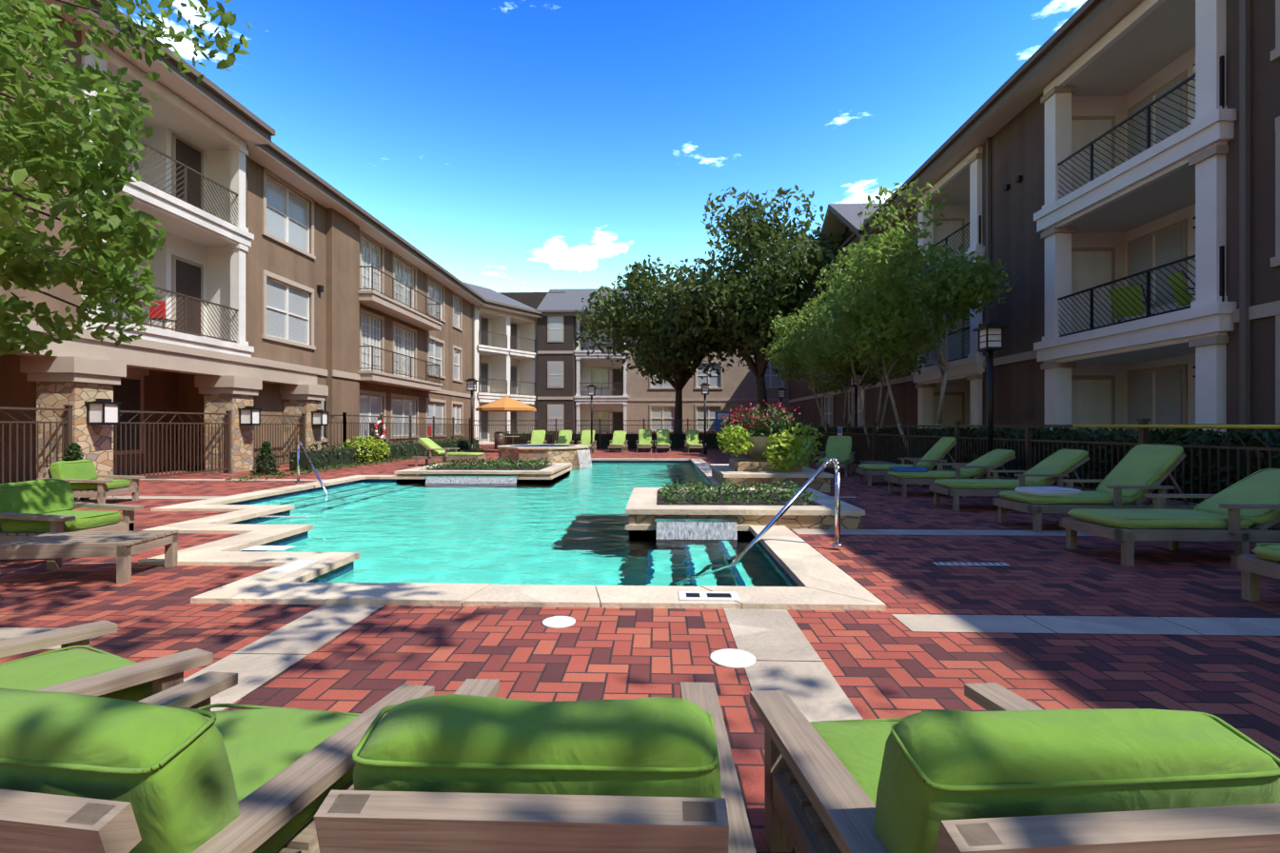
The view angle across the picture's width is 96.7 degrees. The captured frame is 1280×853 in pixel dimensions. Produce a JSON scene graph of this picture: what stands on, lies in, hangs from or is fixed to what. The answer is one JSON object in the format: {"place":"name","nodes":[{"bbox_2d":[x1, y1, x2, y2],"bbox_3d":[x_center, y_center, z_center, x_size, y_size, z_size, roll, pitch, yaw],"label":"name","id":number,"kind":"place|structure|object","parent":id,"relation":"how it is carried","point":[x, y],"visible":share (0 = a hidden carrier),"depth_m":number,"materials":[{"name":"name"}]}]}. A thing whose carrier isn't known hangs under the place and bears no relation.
{"place":"outdoors","nodes":[
{"label":"outdoors","id":0,"kind":"place"},
{"bbox_2d":[0,0,250,357],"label":"tree","id":1,"kind":"object","parent":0,"point":[35,143],"depth_m":3.71,"materials":[{"name":"green plant"}]},
{"bbox_2d":[250,462,794,587],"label":"pool water","id":2,"kind":"structure","parent":0,"point":[568,529],"depth_m":6.53,"materials":[{"name":"teal liquid"}]},
{"bbox_2d":[109,0,1086,292],"label":"sky","id":3,"kind":"structure","parent":0,"point":[519,146],"materials":[{"name":"blue"}]},
{"bbox_2d":[0,444,1279,852],"bbox_3d":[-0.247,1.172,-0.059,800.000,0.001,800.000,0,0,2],"label":"ground","id":4,"kind":"structure","parent":0,"point":[881,663],"depth_m":3.27,"materials":[{"name":"brick"}]},
{"bbox_2d":[0,404,73,483],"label":"fence","id":5,"kind":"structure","parent":4,"relation":"on","point":[68,410],"depth_m":9.95,"materials":[{"name":"brown metal"}]},
{"bbox_2d":[0,477,143,560],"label":"chair","id":6,"kind":"object","parent":4,"relation":"on","point":[29,508],"visible":0.98,"depth_m":5.25,"materials":[{"name":"green fabric"}]},
{"bbox_2d":[61,442,84,461],"bbox_3d":[-9.927,0.742,9.979,0.735,0.936,0.712,0,0,2],"label":"cone shrub","id":7,"kind":"object","parent":4,"relation":"on","point":[73,448],"depth_m":9.92,"materials":[{"name":"green plant"}]},
{"bbox_2d":[0,530,177,583],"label":"low wooden table","id":8,"kind":"object","parent":4,"relation":"on","point":[53,548],"visible":1,"depth_m":4.29,"materials":[{"name":"brown wood"}]},
{"bbox_2d":[36,459,145,503],"bbox_3d":[-8.267,0.839,8.610,0.905,0.666,0.774,0,0,-8],"label":"chair","id":9,"kind":"object","parent":4,"relation":"on","point":[82,476],"visible":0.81,"depth_m":8.42,"materials":[{"name":"green fabric"}]},
{"bbox_2d":[0,619,213,701],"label":"chair","id":10,"kind":"object","parent":4,"relation":"on","point":[73,663],"visible":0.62,"depth_m":1.92,"materials":[{"name":"green fabric"}]},
{"bbox_2d":[113,410,231,479],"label":"fence","id":11,"kind":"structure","parent":4,"relation":"on","point":[227,445],"depth_m":12.96,"materials":[{"name":"brown metal"}]},
{"bbox_2d":[0,670,434,852],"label":"chair","id":12,"kind":"object","parent":4,"relation":"on","point":[181,767],"visible":0.79,"depth_m":1.02,"materials":[{"name":"green fabric"}]},
{"bbox_2d":[250,440,282,475],"bbox_3d":[-9.106,0.777,13.839,0.715,0.874,0.709,0,0,2],"label":"cone shrub","id":13,"kind":"object","parent":4,"relation":"on","point":[265,444],"depth_m":13.74,"materials":[{"name":"green plant"}]},
{"bbox_2d":[0,0,543,484],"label":"building","id":14,"kind":"structure","parent":4,"relation":"on","point":[284,282],"depth_m":15.17,"materials":[{"name":"paint"}]},
{"bbox_2d":[178,373,204,470],"bbox_3d":[-11.748,-0.328,15.328,1.400,3.000,0.001,0,0,2],"label":"building return","id":15,"kind":"object","parent":14,"relation":"attached to","point":[191,399],"depth_m":15.34,"materials":[{"name":"paint"}]},
{"bbox_2d":[254,413,306,466],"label":"fence","id":16,"kind":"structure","parent":4,"relation":"on","point":[303,421],"depth_m":16.46,"materials":[{"name":"brown metal"}]},
{"bbox_2d":[224,447,492,482],"bbox_3d":[-8.079,1.114,20.488,0.742,0.169,17.527,0,0,2],"label":"groundcover","id":17,"kind":"object","parent":4,"relation":"on","point":[332,466],"visible":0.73,"depth_m":15.09,"materials":[{"name":"green plant"}]},
{"bbox_2d":[339,434,392,461],"bbox_3d":[-8.664,0.730,18.203,1.332,0.939,2.301,0,0,2],"label":"lime shrub","id":18,"kind":"object","parent":4,"relation":"on","point":[374,443],"visible":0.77,"depth_m":17.84,"materials":[{"name":"green plant"}]},
{"bbox_2d":[370,423,376,439],"bbox_3d":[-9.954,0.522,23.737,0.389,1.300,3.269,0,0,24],"label":"hose reel","id":19,"kind":"object","parent":4,"relation":"on","point":[373,431],"visible":0.21,"depth_m":22.35,"materials":[{"name":"grey metal"}]},
{"bbox_2d":[286,435,480,471],"bbox_3d":[-8.723,0.865,22.042,0.976,0.854,14.468,0,0,2],"label":"hedge","id":20,"kind":"object","parent":4,"relation":"on","point":[331,461],"depth_m":17.26,"materials":[{"name":"green plant"}]},
{"bbox_2d":[326,412,471,449],"bbox_3d":[-9.620,0.362,24.202,0.970,1.620,12.220,0,0,2],"label":"fence","id":21,"kind":"object","parent":4,"relation":"on","point":[431,430],"visible":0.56,"depth_m":22.43,"materials":[{"name":"brown metal"}]},
{"bbox_2d":[374,416,385,440],"bbox_3d":[-9.265,0.372,20.249,0.139,1.400,0.694,0,0,2],"label":"life ring post","id":22,"kind":"object","parent":21,"relation":"on","point":[377,429],"visible":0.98,"depth_m":20.25,"materials":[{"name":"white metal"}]},
{"bbox_2d":[412,437,486,466],"bbox_3d":[-5.687,0.752,16.999,2.000,0.840,0.800,0,0,6],"label":"lounger","id":23,"kind":"object","parent":4,"relation":"on","point":[436,449],"visible":1,"depth_m":16.73,"materials":[{"name":"green fabric"}]},
{"bbox_2d":[464,378,478,452],"bbox_3d":[-6.434,-0.328,21.756,0.400,3.000,0.400,0,0,2],"label":"lamp post","id":24,"kind":"object","parent":4,"relation":"on","point":[471,384],"visible":0.98,"depth_m":21.71,"materials":[{"name":"grey metal"}]},
{"bbox_2d":[493,431,505,449],"bbox_3d":[-7.280,0.712,29.488,0.541,0.920,0.541,0,0,2],"label":"trash bin","id":25,"kind":"object","parent":4,"relation":"on","point":[499,441],"visible":0.88,"depth_m":29.27,"materials":[{"name":"brown metal"}]},
{"bbox_2d":[475,394,536,445],"bbox_3d":[-6.096,-0.128,25.948,2.503,2.600,2.503,0,0,-32],"label":"umbrella","id":26,"kind":"object","parent":4,"relation":"on","point":[505,403],"visible":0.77,"depth_m":25.33,"materials":[{"name":"orange fabric"}]},
{"bbox_2d":[225,460,798,586],"bbox_3d":[-2.375,1.747,12.068,7.850,1.150,15.900,0,0,2],"label":"pool basin","id":27,"kind":"object","parent":4,"relation":"in","point":[329,574],"visible":0.04,"depth_m":8.85,"materials":[{"name":"paint"}]},
{"bbox_2d":[295,441,328,493],"bbox_3d":[-6.121,1.122,10.909,1.775,1.648,0.097,0,0,33],"label":"handrail","id":28,"kind":"object","parent":27,"relation":"on","point":[299,443],"visible":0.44,"depth_m":11.23,"materials":[{"name":"silver metal"}]},
{"bbox_2d":[393,462,571,483],"bbox_3d":[-3.729,1.592,14.253,3.580,1.160,3.100,0,0,2],"label":"planter","id":29,"kind":"object","parent":27,"relation":"in","point":[546,470],"visible":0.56,"depth_m":12.86,"materials":[{"name":"stone"}]},
{"bbox_2d":[420,456,554,470],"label":"planter plants","id":30,"kind":"object","parent":29,"relation":"in","point":[482,463],"visible":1,"depth_m":13.94,"materials":[{"name":"green plant"}]},
{"bbox_2d":[730,457,843,565],"bbox_3d":[1.091,1.122,5.291,1.707,1.647,0.100,0,0,-10],"label":"handrail","id":31,"kind":"object","parent":27,"relation":"on","point":[780,513],"visible":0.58,"depth_m":5.36,"materials":[{"name":"silver metal"}]},
{"bbox_2d":[314,678,756,852],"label":"chair","id":32,"kind":"object","parent":4,"relation":"on","point":[472,765],"visible":1,"depth_m":0.96,"materials":[{"name":"green fabric"}]},
{"bbox_2d":[527,430,547,444],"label":"lounger","id":33,"kind":"object","parent":4,"relation":"on","point":[538,437],"visible":0.54,"depth_m":25.86,"materials":[{"name":"green fabric"}]},
{"bbox_2d":[497,444,591,468],"bbox_3d":[-3.073,1.397,18.444,3.136,1.550,2.853,0,0,2],"label":"spa","id":34,"kind":"object","parent":4,"relation":"on","point":[576,455],"visible":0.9,"depth_m":17.36,"materials":[{"name":"stone"}]},
{"bbox_2d":[553,430,573,444],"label":"lounger","id":35,"kind":"object","parent":4,"relation":"on","point":[564,437],"visible":0.56,"depth_m":26.01,"materials":[{"name":"green fabric"}]},
{"bbox_2d":[577,430,596,452],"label":"lounger","id":36,"kind":"object","parent":4,"relation":"on","point":[585,437],"visible":0.62,"depth_m":25.95,"materials":[{"name":"green fabric"}]},
{"bbox_2d":[586,384,596,452],"bbox_3d":[-2.124,-0.328,25.017,0.400,3.000,0.400,0,0,2],"label":"lamp post","id":37,"kind":"object","parent":4,"relation":"on","point":[591,390],"visible":0.94,"depth_m":24.97,"materials":[{"name":"grey metal"}]},
{"bbox_2d":[607,430,628,452],"bbox_3d":[-1.023,0.683,26.480,0.800,0.978,2.000,0,0,5],"label":"lounger","id":38,"kind":"object","parent":4,"relation":"on","point":[618,441],"visible":1,"depth_m":26.75,"materials":[{"name":"green fabric"}]},
{"bbox_2d":[469,418,776,449],"bbox_3d":[-0.961,0.387,29.981,16.300,1.570,0.100,0,0,2],"label":"fence","id":39,"kind":"object","parent":4,"relation":"on","point":[600,424],"visible":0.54,"depth_m":30.01,"materials":[{"name":"brown metal"}]},
{"bbox_2d":[503,430,747,448],"bbox_3d":[-0.574,0.719,30.613,14.357,1.097,1.012,0,0,2],"label":"hedge","id":40,"kind":"object","parent":4,"relation":"on","point":[677,439],"depth_m":30.38,"materials":[{"name":"green plant"}]},
{"bbox_2d":[261,496,1009,565],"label":"deck drains","id":41,"kind":"object","parent":4,"relation":"on","point":[971,563],"visible":0.85,"depth_m":4.83,"materials":[{"name":"white metal"}]},
{"bbox_2d":[636,429,653,452],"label":"lounger","id":42,"kind":"object","parent":4,"relation":"on","point":[644,440],"visible":1,"depth_m":26.79,"materials":[{"name":"green fabric"}]},
{"bbox_2d":[542,615,755,668],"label":"skimmer lids","id":43,"kind":"object","parent":4,"relation":"on","point":[729,658],"visible":1,"depth_m":2.91,"materials":[{"name":"white plastic"}]},
{"bbox_2d":[572,254,735,433],"bbox_3d":[1.573,-3.881,31.555,10.586,10.122,8.210,0,0,2],"label":"oak tree","id":44,"kind":"object","parent":4,"relation":"on","point":[660,349],"depth_m":30.21,"materials":[{"name":"green plant"}]},
{"bbox_2d":[498,286,816,434],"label":"building","id":45,"kind":"structure","parent":4,"relation":"on","point":[568,371],"depth_m":39.88,"materials":[{"name":"paint"}]},
{"bbox_2d":[654,429,671,452],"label":"lounger","id":46,"kind":"object","parent":4,"relation":"on","point":[663,440],"visible":1,"depth_m":26.75,"materials":[{"name":"green fabric"}]},
{"bbox_2d":[683,429,703,452],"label":"lounger","id":47,"kind":"object","parent":4,"relation":"on","point":[692,441],"visible":0.98,"depth_m":26.52,"materials":[{"name":"green fabric"}]},
{"bbox_2d":[699,382,709,453],"bbox_3d":[2.747,-0.328,24.056,0.400,3.000,0.400,0,0,2],"label":"lamp post","id":48,"kind":"object","parent":4,"relation":"on","point":[704,388],"visible":1,"depth_m":24.02,"materials":[{"name":"grey metal"}]},
{"bbox_2d":[715,411,730,449],"bbox_3d":[4.333,0.197,29.702,0.800,1.950,0.090,0,0,2],"label":"pool rules sign","id":49,"kind":"object","parent":4,"relation":"on","point":[718,415],"visible":0.69,"depth_m":29.67,"materials":[{"name":"blue metal"}]},
{"bbox_2d":[714,401,752,427],"bbox_3d":[5.418,-0.103,32.273,2.226,2.550,2.226,0,0,-32],"label":"umbrella","id":50,"kind":"object","parent":4,"relation":"on","point":[734,406],"visible":0.29,"depth_m":31.74,"materials":[{"name":"brown fabric"}]},
{"bbox_2d":[625,487,865,539],"bbox_3d":[1.231,1.562,7.637,2.730,1.220,2.500,0,0,2],"label":"planter","id":51,"kind":"object","parent":4,"relation":"on","point":[645,505],"visible":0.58,"depth_m":6.54,"materials":[{"name":"stone"}]},
{"bbox_2d":[656,478,818,505],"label":"planter plants","id":52,"kind":"object","parent":51,"relation":"in","point":[678,486],"visible":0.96,"depth_m":7.49,"materials":[{"name":"green plant"}]},
{"bbox_2d":[654,184,846,434],"bbox_3d":[5.575,-5.100,28.221,9.672,12.602,9.579,0,0,2],"label":"oak tree","id":53,"kind":"object","parent":4,"relation":"on","point":[754,308],"depth_m":26.17,"materials":[{"name":"green plant"}]},
{"bbox_2d":[709,457,833,492],"bbox_3d":[2.509,1.422,11.507,1.950,1.500,2.800,0,0,2],"label":"planter","id":54,"kind":"object","parent":4,"relation":"on","point":[740,470],"visible":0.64,"depth_m":10.29,"materials":[{"name":"beige stone"}]},
{"bbox_2d":[727,434,801,460],"bbox_3d":[2.483,0.432,11.458,1.600,0.480,1.600,0,0,2],"label":"planter bowl","id":55,"kind":"object","parent":54,"relation":"on","point":[756,450],"visible":0.29,"depth_m":10.96,"materials":[{"name":"stone"}]},
{"bbox_2d":[719,403,800,436],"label":"planter bowl plants","id":56,"kind":"object","parent":55,"relation":"in","point":[773,423],"visible":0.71,"depth_m":11.41,"materials":[{"name":"plant"}]},
{"bbox_2d":[720,398,801,429],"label":"flowers","id":57,"kind":"object","parent":55,"relation":"in","point":[734,420],"visible":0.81,"depth_m":11.36,"materials":[{"name":"red plant"}]},
{"bbox_2d":[775,388,786,414],"bbox_3d":[6.753,-0.328,27.226,0.400,3.000,0.400,0,0,2],"label":"lamp post","id":58,"kind":"object","parent":4,"relation":"on","point":[780,393],"visible":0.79,"depth_m":27.11,"materials":[{"name":"grey metal"}]},
{"bbox_2d":[759,292,882,435],"bbox_3d":[6.982,-1.911,21.135,4.633,6.201,5.240,0,0,2],"label":"myrtle tree","id":59,"kind":"object","parent":4,"relation":"on","point":[787,348],"depth_m":21.14,"materials":[{"name":"green plant"}]},
{"bbox_2d":[815,435,855,476],"bbox_3d":[4.934,0.708,14.292,0.800,0.928,2.000,0,0,26],"label":"lounger","id":60,"kind":"object","parent":4,"relation":"on","point":[838,448],"visible":0.98,"depth_m":14.55,"materials":[{"name":"green fabric"}]},
{"bbox_2d":[849,372,864,427],"bbox_3d":[7.290,-0.328,19.204,0.400,3.000,0.400,0,0,2],"label":"lamp post","id":61,"kind":"object","parent":4,"relation":"on","point":[853,383],"visible":0.56,"depth_m":19.16,"materials":[{"name":"grey metal"}]},
{"bbox_2d":[784,255,948,450],"bbox_3d":[6.757,-2.008,17.271,4.583,6.391,4.922,0,0,2],"label":"myrtle tree","id":62,"kind":"object","parent":4,"relation":"on","point":[820,314],"depth_m":17.36,"materials":[{"name":"green plant"}]},
{"bbox_2d":[858,460,896,475],"bbox_3d":[5.816,1.022,13.950,0.560,0.300,0.970,0,0,2],"label":"table","id":63,"kind":"object","parent":4,"relation":"on","point":[874,462],"visible":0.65,"depth_m":13.91,"materials":[{"name":"brown wood"}]},
{"bbox_2d":[855,436,957,486],"bbox_3d":[5.480,0.691,11.478,2.000,0.962,0.800,0,0,7],"label":"lounger","id":64,"kind":"object","parent":4,"relation":"on","point":[939,449],"visible":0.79,"depth_m":11.25,"materials":[{"name":"green fabric"}]},
{"bbox_2d":[818,178,1018,446],"bbox_3d":[6.573,-2.210,13.914,4.235,6.803,4.140,0,0,2],"label":"myrtle tree","id":65,"kind":"object","parent":4,"relation":"on","point":[941,285],"depth_m":13.24,"materials":[{"name":"green plant"}]},
{"bbox_2d":[884,448,1017,497],"bbox_3d":[5.341,0.780,9.756,2.000,0.785,0.800,0,0,5],"label":"lounger","id":66,"kind":"object","parent":4,"relation":"on","point":[979,467],"visible":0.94,"depth_m":9.49,"materials":[{"name":"green fabric"}]},
{"bbox_2d":[889,467,928,472],"bbox_3d":[4.683,0.748,9.905,0.560,0.059,0.444,0,0,12],"label":"towel on lounger","id":67,"kind":"object","parent":66,"relation":"on","point":[913,469],"visible":1,"depth_m":9.72,"materials":[{"name":"blue fabric"}]},
{"bbox_2d":[972,322,1008,475],"bbox_3d":[6.241,-0.328,10.134,0.400,3.000,0.400,0,0,2],"label":"lamp post","id":68,"kind":"object","parent":4,"relation":"on","point":[990,338],"visible":0.79,"depth_m":10.09,"materials":[{"name":"grey metal"}]},
{"bbox_2d":[928,448,1096,511],"bbox_3d":[5.325,0.747,8.137,2.000,0.850,0.800,0,0,6],"label":"lounger","id":69,"kind":"object","parent":4,"relation":"on","point":[1057,465],"visible":0.83,"depth_m":7.90,"materials":[{"name":"green fabric"}]},
{"bbox_2d":[749,682,1279,852],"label":"chair","id":70,"kind":"object","parent":4,"relation":"on","point":[1009,771],"visible":1,"depth_m":0.94,"materials":[{"name":"green fabric"}]},
{"bbox_2d":[783,418,1279,530],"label":"fence","id":71,"kind":"object","parent":4,"relation":"on","point":[1143,435],"visible":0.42,"depth_m":9.44,"materials":[{"name":"brown metal"}]},
{"bbox_2d":[837,427,842,435],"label":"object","id":72,"kind":"object","parent":71,"relation":"attached to","point":[839,431],"visible":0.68,"depth_m":19.18,"materials":[{"name":"blue"}]},
{"bbox_2d":[1072,424,1279,429],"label":"yellow pole","id":73,"kind":"object","parent":71,"relation":"attached to","point":[1267,426],"visible":1,"depth_m":6.53,"materials":[{"name":"yellow"}]},
{"bbox_2d":[787,426,1279,530],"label":"hedge","id":74,"kind":"object","parent":4,"relation":"on","point":[1268,437],"depth_m":8.02,"materials":[{"name":"green plant"}]},
{"bbox_2d":[787,0,1279,436],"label":"building","id":75,"kind":"structure","parent":4,"relation":"on","point":[1105,174],"depth_m":12.24,"materials":[{"name":"paint"}]},
{"bbox_2d":[992,444,1198,531],"bbox_3d":[5.326,0.690,6.626,2.000,0.964,0.800,0,0,1],"label":"lounger","id":76,"kind":"object","parent":4,"relation":"on","point":[1134,475],"visible":0.92,"depth_m":6.38,"materials":[{"name":"green fabric"}]},
{"bbox_2d":[1014,486,1082,495],"bbox_3d":[4.724,0.748,6.602,0.600,0.069,0.400,0,0,-9],"label":"towel on lounger","id":77,"kind":"object","parent":76,"relation":"on","point":[1046,490],"visible":0.96,"depth_m":6.45,"materials":[{"name":"white"}]},
{"bbox_2d":[1059,468,1279,566],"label":"lounger","id":78,"kind":"object","parent":4,"relation":"on","point":[1234,512],"visible":1,"depth_m":4.88,"materials":[{"name":"green fabric"}]},
{"bbox_2d":[1230,542,1279,601],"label":"lounger","id":79,"kind":"object","parent":4,"relation":"on","point":[1264,560],"visible":1,"depth_m":3.77,"materials":[{"name":"brown wood"}]},
{"bbox_2d":[0,457,1279,722],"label":"pool coping","id":80,"kind":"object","parent":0,"point":[769,631],"depth_m":3.74,"materials":[{"name":"beige concrete"}]},
{"bbox_2d":[240,545,740,600],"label":"pool depth markers","id":81,"kind":"object","parent":80,"relation":"on","point":[682,595],"visible":1,"depth_m":3.91,"materials":[{"name":"white tile"}]},
{"bbox_2d":[716,421,824,472],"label":"shrubs","id":82,"kind":"object","parent":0,"point":[788,451],"visible":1,"depth_m":10.67,"materials":[{"name":"green plant"}]},
{"bbox_2d":[781,437,819,469],"bbox_3d":[4.006,0.718,14.592,0.800,0.910,2.000,0,0,30],"label":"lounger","id":83,"kind":"object","parent":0,"point":[812,456],"visible":0.27,"depth_m":14.76,"materials":[{"name":"green wood"}]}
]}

